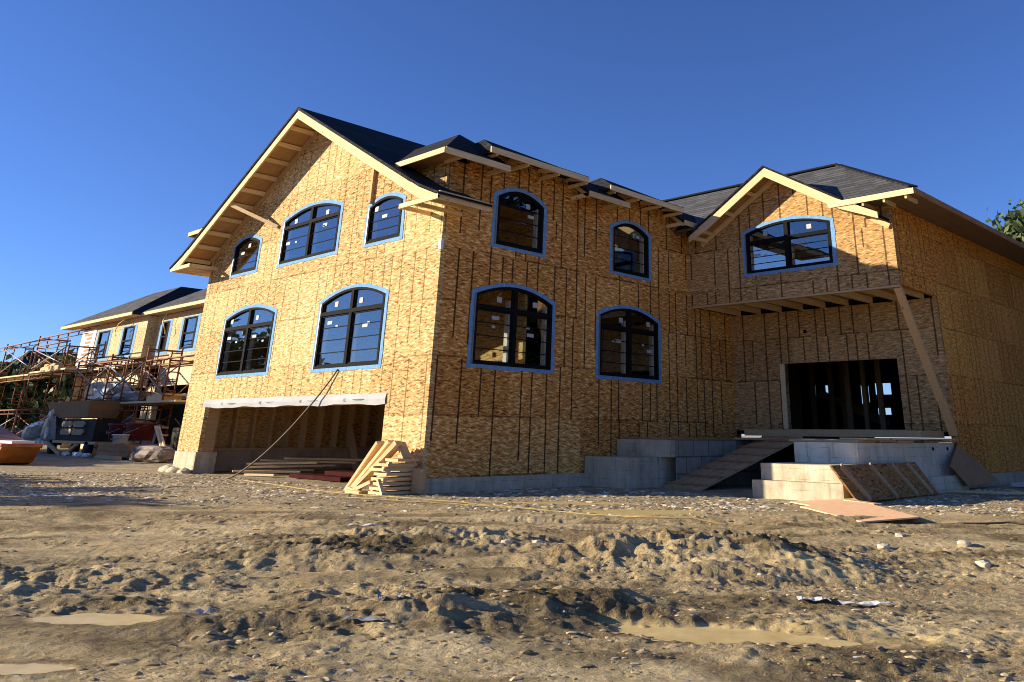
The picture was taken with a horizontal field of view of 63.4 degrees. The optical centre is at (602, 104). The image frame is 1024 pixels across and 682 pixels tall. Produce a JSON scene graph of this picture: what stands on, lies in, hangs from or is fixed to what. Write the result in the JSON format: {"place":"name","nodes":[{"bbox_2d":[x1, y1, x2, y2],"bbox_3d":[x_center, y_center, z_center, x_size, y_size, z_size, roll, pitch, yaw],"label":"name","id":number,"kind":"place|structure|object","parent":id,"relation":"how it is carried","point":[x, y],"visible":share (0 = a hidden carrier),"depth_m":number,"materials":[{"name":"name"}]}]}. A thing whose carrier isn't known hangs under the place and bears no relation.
{"place":"outdoors","nodes":[
{"label":"outdoors","id":0,"kind":"place"},
{"bbox_2d":[59,287,206,450],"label":"house","id":1,"kind":"structure","parent":0,"point":[169,319],"depth_m":50.55,"materials":[{"name":"brown wood"}]},
{"bbox_2d":[91,329,112,361],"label":"window","id":2,"kind":"structure","parent":1,"relation":"in","point":[110,331],"depth_m":52.53,"materials":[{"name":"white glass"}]},
{"bbox_2d":[116,324,137,358],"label":"window","id":3,"kind":"structure","parent":1,"relation":"in","point":[119,353],"depth_m":50.20,"materials":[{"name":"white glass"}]},
{"bbox_2d":[155,319,173,354],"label":"window","id":4,"kind":"structure","parent":1,"relation":"in","point":[161,333],"depth_m":47.94,"materials":[{"name":"white glass"}]},
{"bbox_2d":[176,314,201,352],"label":"window","id":5,"kind":"structure","parent":1,"relation":"in","point":[198,317],"depth_m":45.82,"materials":[{"name":"white glass"}]},
{"bbox_2d":[0,436,1023,681],"bbox_3d":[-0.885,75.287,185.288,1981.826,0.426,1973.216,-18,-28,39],"label":"ground","id":6,"kind":"structure","parent":0,"point":[672,554],"depth_m":7.17,"materials":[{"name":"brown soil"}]},
{"bbox_2d":[0,426,42,464],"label":"dumpster","id":7,"kind":"object","parent":6,"relation":"on","point":[15,449],"visible":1,"depth_m":29.11,"materials":[{"name":"yellow paint"}]},
{"bbox_2d":[0,353,47,436],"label":"tree","id":8,"kind":"object","parent":6,"relation":"on","point":[5,404],"visible":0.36,"depth_m":73.68,"materials":[{"name":"green plant"}]},
{"bbox_2d":[0,663,67,674],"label":"puddle","id":9,"kind":"object","parent":6,"relation":"on","point":[8,669],"visible":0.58,"depth_m":4.64,"materials":[{"name":"liquid"}]},
{"bbox_2d":[1,351,75,437],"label":"tree","id":10,"kind":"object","parent":6,"relation":"on","point":[29,353],"depth_m":90.79,"materials":[{"name":"green plant"}]},
{"bbox_2d":[0,349,77,418],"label":"tree","id":11,"kind":"object","parent":6,"relation":"on","point":[39,396],"visible":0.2,"depth_m":70.95,"materials":[{"name":"green plant"}]},
{"bbox_2d":[0,328,99,448],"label":"scaffold","id":12,"kind":"object","parent":6,"relation":"on","point":[38,375],"visible":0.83,"depth_m":52.18,"materials":[{"name":"red metal"}]},
{"bbox_2d":[40,363,76,370],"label":"block stack","id":13,"kind":"object","parent":12,"relation":"on","point":[52,366],"visible":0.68,"depth_m":50.63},
{"bbox_2d":[61,452,69,455],"bbox_3d":[-25.759,16.759,39.483,0.627,0.181,0.277,-18,-28,39],"label":"rubble lump","id":14,"kind":"object","parent":6,"relation":"on","point":[65,453],"visible":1,"depth_m":39.32,"materials":[{"name":"white paint"}]},
{"bbox_2d":[72,452,81,456],"bbox_3d":[-24.747,16.479,38.744,0.897,0.214,0.353,-18,-28,39],"label":"rubble lump","id":15,"kind":"object","parent":6,"relation":"on","point":[76,454],"visible":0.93,"depth_m":38.51,"materials":[{"name":"white paint"}]},
{"bbox_2d":[44,400,126,454],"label":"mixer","id":16,"kind":"object","parent":6,"relation":"on","point":[89,434],"visible":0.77,"depth_m":40.75,"materials":[{"name":"metal"}]},
{"bbox_2d":[21,420,61,444],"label":"tarp","id":17,"kind":"object","parent":16,"relation":"on","point":[31,432],"visible":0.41,"depth_m":44.45,"materials":[{"name":"grey plastic"}]},
{"bbox_2d":[40,409,61,440],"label":"tarp","id":18,"kind":"object","parent":16,"relation":"hanging from","point":[49,430],"visible":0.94,"depth_m":42.99,"materials":[{"name":"grey plastic"}]},
{"bbox_2d":[81,453,91,456],"bbox_3d":[-23.835,16.185,37.970,0.715,0.176,0.281,-18,-28,39],"label":"rubble lump","id":19,"kind":"object","parent":6,"relation":"on","point":[86,455],"visible":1,"depth_m":37.82,"materials":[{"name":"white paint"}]},
{"bbox_2d":[30,613,165,625],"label":"puddle","id":20,"kind":"object","parent":6,"relation":"on","point":[107,619],"visible":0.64,"depth_m":5.61,"materials":[{"name":"liquid"}]},
{"bbox_2d":[94,455,121,459],"bbox_3d":[-21.565,15.392,35.869,2.400,0.130,0.300,-18,-28,39],"label":"plank","id":21,"kind":"object","parent":6,"relation":"on","point":[108,457],"visible":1,"depth_m":35.47,"materials":[{"name":"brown wood"}]},
{"bbox_2d":[96,442,139,457],"bbox_3d":[-21.384,15.539,36.986,3.700,0.590,1.240,-18,-28,39],"label":"crate","id":22,"kind":"object","parent":6,"relation":"on","point":[112,449],"visible":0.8,"depth_m":36.34,"materials":[{"name":"wood"}]},
{"bbox_2d":[106,423,126,439],"bbox_3d":[-22.264,15.128,38.018,1.166,0.700,1.203,-18,-28,39],"label":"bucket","id":23,"kind":"object","parent":22,"relation":"on","point":[114,428],"visible":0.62,"depth_m":37.63,"materials":[{"name":"red plastic"}]},
{"bbox_2d":[111,434,134,443],"bbox_3d":[-21.274,14.875,36.573,1.060,0.380,1.095,-18,-28,39],"label":"bucket","id":24,"kind":"object","parent":22,"relation":"on","point":[119,438],"visible":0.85,"depth_m":36.20,"materials":[{"name":"white paint"}]},
{"bbox_2d":[123,422,157,440],"bbox_3d":[-20.714,14.650,36.844,1.314,0.750,1.354,-18,-28,39],"label":"bucket","id":25,"kind":"object","parent":22,"relation":"on","point":[138,431],"visible":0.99,"depth_m":36.43,"materials":[{"name":"red plastic"}]},
{"bbox_2d":[69,346,194,451],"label":"scaffold","id":26,"kind":"object","parent":6,"relation":"on","point":[163,404],"visible":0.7,"depth_m":41.45,"materials":[{"name":"red metal"}]},
{"bbox_2d":[84,380,131,400],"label":"wrapped bundle","id":27,"kind":"object","parent":26,"relation":"on","point":[93,393],"visible":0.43,"depth_m":43.79,"materials":[{"name":"grey plastic"}]},
{"bbox_2d":[112,391,158,401],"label":"plastic sheet","id":28,"kind":"object","parent":26,"relation":"on","point":[129,396],"visible":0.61,"depth_m":41.15,"materials":[{"name":"white plastic"}]},
{"bbox_2d":[125,416,168,427],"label":"board","id":29,"kind":"object","parent":26,"relation":"on","point":[161,426],"visible":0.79,"depth_m":40.63,"materials":[{"name":"brown wood"}]},
{"bbox_2d":[146,393,186,400],"bbox_3d":[-20.980,14.123,39.608,2.000,0.325,1.100,-18,-28,39],"label":"block stack","id":30,"kind":"object","parent":26,"relation":"on","point":[154,397],"visible":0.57,"depth_m":39.22,"materials":[{"name":"brown concrete"}]},
{"bbox_2d":[129,446,175,461],"bbox_3d":[-18.381,14.235,33.554,3.344,0.611,1.111,-18,-28,39],"label":"sack","id":31,"kind":"object","parent":6,"relation":"on","point":[153,453],"visible":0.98,"depth_m":32.88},
{"bbox_2d":[138,444,172,447],"bbox_3d":[-19.057,14.730,35.019,2.222,0.532,1.148,-18,-28,39],"label":"sack","id":32,"kind":"object","parent":31,"relation":"on","point":[153,445],"visible":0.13,"depth_m":34.88,"materials":[{"name":"white plastic"}]},
{"bbox_2d":[151,422,157,443],"bbox_3d":[-19.762,14.623,36.282,0.158,1.176,2.106,10,-24,-23],"label":"pipe","id":33,"kind":"object","parent":32,"relation":"on","point":[153,439],"visible":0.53,"depth_m":35.99,"materials":[{"name":"grey metal"}]},
{"bbox_2d":[154,426,165,445],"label":"board","id":34,"kind":"object","parent":31,"relation":"on","point":[160,438],"visible":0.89,"depth_m":34.74,"materials":[{"name":"brown wood"}]},
{"bbox_2d":[189,608,215,614],"bbox_3d":[-2.742,3.483,5.649,0.139,0.034,0.122,1,-22,0],"label":"rag","id":35,"kind":"object","parent":6,"relation":"on","point":[201,611],"visible":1,"depth_m":5.64,"materials":[{"name":"fabric"}]},
{"bbox_2d":[244,473,276,475],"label":"board","id":36,"kind":"object","parent":6,"relation":"on","point":[250,474],"visible":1,"depth_m":23.96,"materials":[{"name":"brown wood"}]},
{"bbox_2d":[239,470,299,472],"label":"board","id":37,"kind":"object","parent":6,"relation":"on","point":[250,471],"visible":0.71,"depth_m":24.76,"materials":[{"name":"brown wood"}]},
{"bbox_2d":[232,469,313,471],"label":"board","id":38,"kind":"object","parent":6,"relation":"on","point":[281,470],"visible":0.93,"depth_m":25.71,"materials":[{"name":"brown wood"}]},
{"bbox_2d":[248,464,334,467],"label":"board","id":39,"kind":"object","parent":38,"relation":"on","point":[283,466],"visible":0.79,"depth_m":25.57,"materials":[{"name":"brown wood"}]},
{"bbox_2d":[246,462,317,464],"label":"board","id":40,"kind":"object","parent":39,"relation":"on","point":[259,463],"visible":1,"depth_m":25.54,"materials":[{"name":"brown wood"}]},
{"bbox_2d":[260,459,355,463],"bbox_3d":[-9.310,11.318,26.078,2.886,0.115,0.160,6,-22,-13],"label":"board","id":41,"kind":"object","parent":40,"relation":"on","point":[273,460],"visible":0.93,"depth_m":26.00,"materials":[{"name":"brown wood"}]},
{"bbox_2d":[284,457,363,460],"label":"board","id":42,"kind":"object","parent":41,"relation":"on","point":[292,458],"visible":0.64,"depth_m":26.07,"materials":[{"name":"brown wood"}]},
{"bbox_2d":[289,473,351,481],"bbox_3d":[-7.801,10.369,22.879,2.700,0.100,0.500,-18,-28,39],"label":"board","id":43,"kind":"object","parent":6,"relation":"on","point":[322,477],"visible":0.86,"depth_m":22.62,"materials":[{"name":"red wood"}]},
{"bbox_2d":[324,470,377,476],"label":"board","id":44,"kind":"object","parent":6,"relation":"on","point":[342,473],"visible":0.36,"depth_m":23.71,"materials":[{"name":"red wood"}]},
{"bbox_2d":[346,424,359,470],"bbox_3d":[-8.743,12.051,28.866,0.167,1.594,1.659,14,-25,-29],"label":"board","id":45,"kind":"object","parent":6,"relation":"on","point":[352,442],"visible":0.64,"depth_m":28.89,"materials":[{"name":"brown wood"}]},
{"bbox_2d":[345,489,361,493],"bbox_3d":[-5.383,8.376,17.765,0.553,0.090,0.070,-18,-28,39],"label":"stick","id":46,"kind":"object","parent":6,"relation":"on","point":[352,491],"visible":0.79,"depth_m":17.74,"materials":[{"name":"brown wood"}]},
{"bbox_2d":[347,523,378,525],"bbox_3d":[-3.270,5.747,11.250,0.411,0.034,0.145,1,-22,0],"label":"scrap","id":47,"kind":"object","parent":6,"relation":"on","point":[363,524],"visible":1,"depth_m":11.24,"materials":[{"name":"white paper"}]},
{"bbox_2d":[343,441,384,490],"bbox_3d":[-5.436,8.265,18.759,1.076,1.110,0.221,-16,-27,35],"label":"board","id":48,"kind":"object","parent":6,"relation":"on","point":[374,450],"visible":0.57,"depth_m":18.68,"materials":[{"name":"brown wood"}]},
{"bbox_2d":[342,616,385,620],"bbox_3d":[-1.560,3.379,5.402,0.301,0.024,0.052,-5,-22,14],"label":"plastic scrap","id":49,"kind":"object","parent":6,"relation":"on","point":[370,618],"visible":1,"depth_m":5.40,"materials":[{"name":"white plastic"}]},
{"bbox_2d":[350,440,393,486],"bbox_3d":[-5.230,8.204,18.627,1.159,1.139,0.224,-12,-25,29],"label":"board","id":50,"kind":"object","parent":6,"relation":"on","point":[385,446],"visible":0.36,"depth_m":18.53,"materials":[{"name":"brown wood"}]},
{"bbox_2d":[352,442,402,490],"bbox_3d":[-5.043,8.092,18.293,1.243,1.107,0.227,-9,-24,24],"label":"board","id":51,"kind":"object","parent":6,"relation":"on","point":[391,451],"visible":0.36,"depth_m":18.23,"materials":[{"name":"brown wood"}]},
{"bbox_2d":[360,440,400,490],"bbox_3d":[-5.085,8.155,18.483,1.204,1.140,0.226,-10,-24,25],"label":"board","id":52,"kind":"object","parent":6,"relation":"on","point":[394,441],"visible":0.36,"depth_m":18.39,"materials":[{"name":"brown wood"}]},
{"bbox_2d":[377,479,384,494],"bbox_3d":[-4.642,8.034,17.240,0.070,0.316,0.382,15,-26,-31],"label":"stick","id":53,"kind":"object","parent":6,"relation":"on","point":[380,487],"visible":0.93,"depth_m":17.22,"materials":[{"name":"brown wood"}]},
{"bbox_2d":[368,490,413,494],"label":"board","id":54,"kind":"object","parent":6,"relation":"on","point":[392,492],"visible":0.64,"depth_m":17.74,"materials":[{"name":"brown wood"}]},
{"bbox_2d":[369,485,410,490],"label":"board","id":55,"kind":"object","parent":54,"relation":"on","point":[401,487],"visible":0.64,"depth_m":17.72,"materials":[{"name":"brown wood"}]},
{"bbox_2d":[370,480,410,484],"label":"board","id":56,"kind":"object","parent":55,"relation":"on","point":[400,482],"visible":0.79,"depth_m":17.80,"materials":[{"name":"brown wood"}]},
{"bbox_2d":[371,476,411,480],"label":"board","id":57,"kind":"object","parent":56,"relation":"on","point":[393,478],"visible":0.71,"depth_m":17.76,"materials":[{"name":"brown wood"}]},
{"bbox_2d":[374,472,411,475],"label":"board","id":58,"kind":"object","parent":57,"relation":"on","point":[393,473],"visible":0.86,"depth_m":17.79,"materials":[{"name":"brown wood"}]},
{"bbox_2d":[369,468,412,470],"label":"board","id":59,"kind":"object","parent":58,"relation":"on","point":[390,469],"visible":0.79,"depth_m":17.80,"materials":[{"name":"brown wood"}]},
{"bbox_2d":[382,466,414,467],"bbox_3d":[-4.443,7.904,17.927,0.090,0.035,0.785,-18,-28,39],"label":"spacer block","id":60,"kind":"object","parent":59,"relation":"on","point":[398,467],"depth_m":17.89,"materials":[{"name":"brown wood"}]},
{"bbox_3d":[-4.751,8.004,18.186,0.090,0.035,0.785,-18,-28,39],"label":"spacer block","id":61,"kind":"object","parent":59,"relation":"on","visible":0},
{"bbox_2d":[374,462,416,466],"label":"board","id":62,"kind":"object","parent":61,"relation":"on","point":[396,464],"visible":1,"depth_m":17.88,"materials":[{"name":"brown wood"}]},
{"bbox_2d":[385,458,419,461],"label":"board","id":63,"kind":"object","parent":62,"relation":"on","point":[400,459],"visible":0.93,"depth_m":18.01,"materials":[{"name":"brown wood"}]},
{"bbox_2d":[396,441,411,458],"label":"board","id":64,"kind":"object","parent":63,"relation":"on","point":[404,452],"visible":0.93,"depth_m":18.19,"materials":[{"name":"brown wood"}]},
{"bbox_2d":[378,594,407,599],"bbox_3d":[-1.441,3.386,5.659,0.204,0.029,0.092,6,-22,-12],"label":"plastic scrap","id":65,"kind":"object","parent":6,"relation":"on","point":[383,596],"visible":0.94,"depth_m":5.64,"materials":[{"name":"white plastic"}]},
{"bbox_2d":[410,468,425,492],"bbox_3d":[-3.994,8.177,17.874,0.370,0.480,0.100,-18,-28,39],"label":"board","id":66,"kind":"object","parent":6,"relation":"on","point":[418,480],"visible":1,"depth_m":17.81,"materials":[{"name":"wood"}]},
{"bbox_2d":[347,493,519,508],"bbox_3d":[-3.767,7.742,16.062,5.096,0.058,0.922,-16,-27,35],"label":"cord","id":67,"kind":"object","parent":6,"relation":"on","point":[430,502],"visible":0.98,"depth_m":15.58,"materials":[{"name":"yellow plastic"}]},
{"bbox_2d":[244,480,750,524],"bbox_3d":[-3.967,8.127,17.025,15.494,0.099,1.005,-17,-27,36],"label":"cord","id":68,"kind":"object","parent":6,"relation":"on","point":[508,506],"visible":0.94,"depth_m":15.03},
{"bbox_2d":[500,539,512,543],"bbox_3d":[-1.067,4.878,9.156,0.112,0.058,0.156,-18,-28,39],"label":"stone","id":69,"kind":"object","parent":6,"relation":"on","point":[506,541],"visible":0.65,"depth_m":9.13,"materials":[{"name":"white stone"}]},
{"bbox_2d":[0,498,1019,681],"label":"soil clods","id":70,"kind":"object","parent":6,"relation":"on","point":[1009,677],"visible":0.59,"depth_m":5.49,"materials":[{"name":"brown soil"}]},
{"bbox_2d":[504,502,635,504],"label":"puddle","id":71,"kind":"object","parent":6,"relation":"on","point":[578,503],"visible":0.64,"depth_m":16.62,"materials":[{"name":"liquid"}]},
{"bbox_2d":[158,107,1023,500],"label":"house","id":72,"kind":"structure","parent":6,"relation":"on","point":[462,313],"depth_m":24.33,"materials":[{"name":"wood"}]},
{"bbox_2d":[229,235,262,278],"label":"window","id":73,"kind":"structure","parent":72,"relation":"in","point":[235,271],"depth_m":27.32,"materials":[{"name":"black glass"}]},
{"bbox_2d":[215,304,277,378],"bbox_3d":[-10.981,7.332,25.537,3.496,2.179,0.232,-18,-28,39],"label":"window","id":74,"kind":"structure","parent":72,"relation":"in","point":[228,329],"depth_m":25.52,"materials":[{"name":"black glass"}]},
{"bbox_2d":[225,369,338,478],"bbox_3d":[-8.564,8.578,21.997,3.835,2.775,0.111,-12,-25,29],"label":"cord","id":75,"kind":"object","parent":72,"relation":"hanging from","point":[294,423],"visible":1,"depth_m":21.84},
{"bbox_2d":[276,199,343,267],"bbox_3d":[-8.727,3.836,24.772,3.527,1.815,0.232,-18,-28,39],"label":"window","id":76,"kind":"structure","parent":72,"relation":"in","point":[287,229],"depth_m":24.73,"materials":[{"name":"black glass"}]},
{"bbox_2d":[310,283,388,372],"bbox_3d":[-6.657,5.925,21.889,3.391,2.237,0.232,-18,-28,39],"label":"window","id":77,"kind":"structure","parent":72,"relation":"in","point":[324,313],"depth_m":21.87,"materials":[{"name":"black glass"}]},
{"bbox_2d":[362,192,406,247],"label":"window","id":78,"kind":"structure","parent":72,"relation":"in","point":[369,239],"depth_m":22.33,"materials":[{"name":"blue glass"}]},
{"bbox_2d":[466,283,555,373],"bbox_3d":[-2.333,5.761,21.284,0.232,2.190,2.990,-18,-28,39],"label":"window","id":79,"kind":"structure","parent":72,"relation":"in","point":[511,311],"depth_m":21.22,"materials":[{"name":"black glass"}]},
{"bbox_2d":[491,187,546,257],"bbox_3d":[-2.280,3.165,22.348,0.232,1.756,1.996,-18,-28,39],"label":"window","id":80,"kind":"structure","parent":72,"relation":"in","point":[538,248],"depth_m":22.47,"materials":[{"name":"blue glass"}]},
{"bbox_2d":[595,305,661,383],"bbox_3d":[0.752,7.091,24.429,0.232,2.165,2.988,-18,-28,39],"label":"window","id":81,"kind":"structure","parent":72,"relation":"in","point":[654,332],"depth_m":24.39,"materials":[{"name":"black glass"}]},
{"bbox_2d":[609,220,651,281],"bbox_3d":[0.819,4.494,25.510,0.232,1.783,2.018,-18,-28,39],"label":"window","id":82,"kind":"structure","parent":72,"relation":"in","point":[645,274],"depth_m":25.64,"materials":[{"name":"blue glass"}]},
{"bbox_2d":[741,215,837,276],"bbox_3d":[5.728,4.297,25.235,3.233,1.703,0.232,-18,-28,39],"label":"window","id":83,"kind":"structure","parent":72,"relation":"in","point":[788,238],"depth_m":25.16,"materials":[{"name":"blue glass"}]},
{"bbox_2d":[894,287,957,435],"bbox_3d":[8.879,7.060,22.630,2.278,3.819,0.285,20,-28,-39],"label":"brace","id":84,"kind":"object","parent":72,"relation":"attached to","point":[940,398],"visible":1,"depth_m":22.62,"materials":[{"name":"beige wood"}]},
{"bbox_2d":[579,509,700,515],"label":"puddle","id":85,"kind":"object","parent":6,"relation":"on","point":[628,512],"visible":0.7,"depth_m":14.77,"materials":[{"name":"liquid"}]},
{"bbox_2d":[664,436,802,490],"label":"ramp","id":86,"kind":"structure","parent":6,"relation":"on","point":[713,472],"depth_m":21.75,"materials":[{"name":"wood"}]},
{"bbox_2d":[618,625,861,646],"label":"puddle","id":87,"kind":"object","parent":6,"relation":"on","point":[701,635],"visible":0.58,"depth_m":5.50,"materials":[{"name":"liquid"}]},
{"bbox_2d":[796,596,830,600],"bbox_3d":[1.713,3.998,6.653,0.264,0.022,0.101,-2,-22,6],"label":"scrap","id":88,"kind":"object","parent":6,"relation":"on","point":[813,599],"visible":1,"depth_m":6.64,"materials":[{"name":"white paper"}]},
{"bbox_2d":[790,498,918,522],"bbox_3d":[4.402,7.249,14.729,1.304,0.100,4.195,0,-22,1],"label":"plywood sheet","id":89,"kind":"object","parent":6,"relation":"on","point":[835,507],"visible":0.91,"depth_m":14.55,"materials":[{"name":"wood"}]},
{"bbox_2d":[843,499,881,504],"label":"board","id":90,"kind":"object","parent":89,"relation":"on","point":[873,503],"visible":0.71,"depth_m":15.86,"materials":[{"name":"brown wood"}]},
{"bbox_2d":[838,600,894,605],"bbox_3d":[2.106,3.969,6.548,0.426,0.023,0.113,2,-22,-2],"label":"scrap","id":91,"kind":"object","parent":6,"relation":"on","point":[873,603],"visible":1,"depth_m":6.54,"materials":[{"name":"white plastic"}]},
{"bbox_2d":[877,543,889,548],"bbox_3d":[3.381,5.314,9.877,0.161,0.076,0.191,-18,-28,39],"label":"stone","id":92,"kind":"object","parent":6,"relation":"on","point":[884,546],"visible":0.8,"depth_m":9.82,"materials":[{"name":"white stone"}]},
{"bbox_2d":[830,461,937,501],"bbox_3d":[6.370,8.343,18.259,0.415,0.744,4.580,-18,-28,39],"label":"panel","id":93,"kind":"object","parent":6,"relation":"on","point":[870,482],"visible":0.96,"depth_m":18.00,"materials":[{"name":"brown wood"}]},
{"bbox_2d":[895,533,906,536],"bbox_3d":[4.019,5.808,11.086,0.127,0.068,0.155,-18,-28,39],"label":"stone","id":94,"kind":"object","parent":6,"relation":"on","point":[900,535],"visible":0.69,"depth_m":11.04,"materials":[{"name":"white stone"}]},
{"bbox_2d":[957,540,971,546],"bbox_3d":[4.484,5.447,10.197,0.162,0.079,0.212,-18,-28,39],"label":"stone","id":95,"kind":"object","parent":6,"relation":"on","point":[963,543],"visible":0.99,"depth_m":10.14,"materials":[{"name":"white stone"}]},
{"bbox_2d":[907,520,1023,524],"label":"cord","id":96,"kind":"object","parent":6,"relation":"on","point":[970,523],"visible":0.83,"depth_m":12.81,"materials":[{"name":"plastic"}]},
{"bbox_2d":[950,444,998,485],"bbox_3d":[10.062,9.824,22.467,0.394,1.020,3.604,-16,-27,36],"label":"plywood sheet","id":97,"kind":"object","parent":6,"relation":"on","point":[967,468],"visible":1,"depth_m":22.21,"materials":[{"name":"wood"}]},
{"bbox_2d":[942,489,1023,494],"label":"board","id":98,"kind":"object","parent":6,"relation":"on","point":[979,491],"visible":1,"depth_m":19.76,"materials":[{"name":"brown wood"}]},
{"bbox_2d":[975,560,991,567],"bbox_3d":[4.076,4.909,8.786,0.153,0.081,0.195,-18,-28,39],"label":"stone","id":99,"kind":"object","parent":6,"relation":"on","point":[984,563],"visible":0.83,"depth_m":8.73,"materials":[{"name":"white stone"}]},
{"bbox_2d":[985,199,1023,243],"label":"tree","id":100,"kind":"object","parent":6,"relation":"on","point":[1013,228],"visible":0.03,"depth_m":37.60,"materials":[{"name":"green plant"}]},
{"bbox_2d":[1011,482,1023,486],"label":"board","id":101,"kind":"object","parent":6,"relation":"on","point":[1018,484],"visible":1,"depth_m":22.93,"materials":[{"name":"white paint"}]},
{"bbox_2d":[0,471,1023,518],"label":"gravel","id":102,"kind":"structure","parent":0,"point":[43,490],"depth_m":17.51,"materials":[{"name":"grey gravel"}]},
{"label":"stick","id":103,"kind":"object","parent":102,"relation":"on","visible":0},
{"bbox_2d":[351,480,371,489],"bbox_3d":[-5.225,8.293,17.864,0.534,0.256,0.070,-12,-25,29],"label":"stick","id":104,"kind":"object","parent":103,"relation":"on","point":[363,485],"visible":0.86,"depth_m":17.82,"materials":[{"name":"brown wood"}]},
{"bbox_2d":[0,0,1023,438],"label":"sky","id":105,"kind":"structure","parent":0,"point":[126,125],"materials":[{"name":"blue"}]},
{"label":"board","id":106,"kind":"object","parent":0,"visible":0},
{"bbox_2d":[146,419,163,430],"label":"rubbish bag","id":107,"kind":"object","parent":106,"relation":"on","point":[160,422],"visible":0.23,"depth_m":41.08,"materials":[{"name":"plastic"}]}
]}

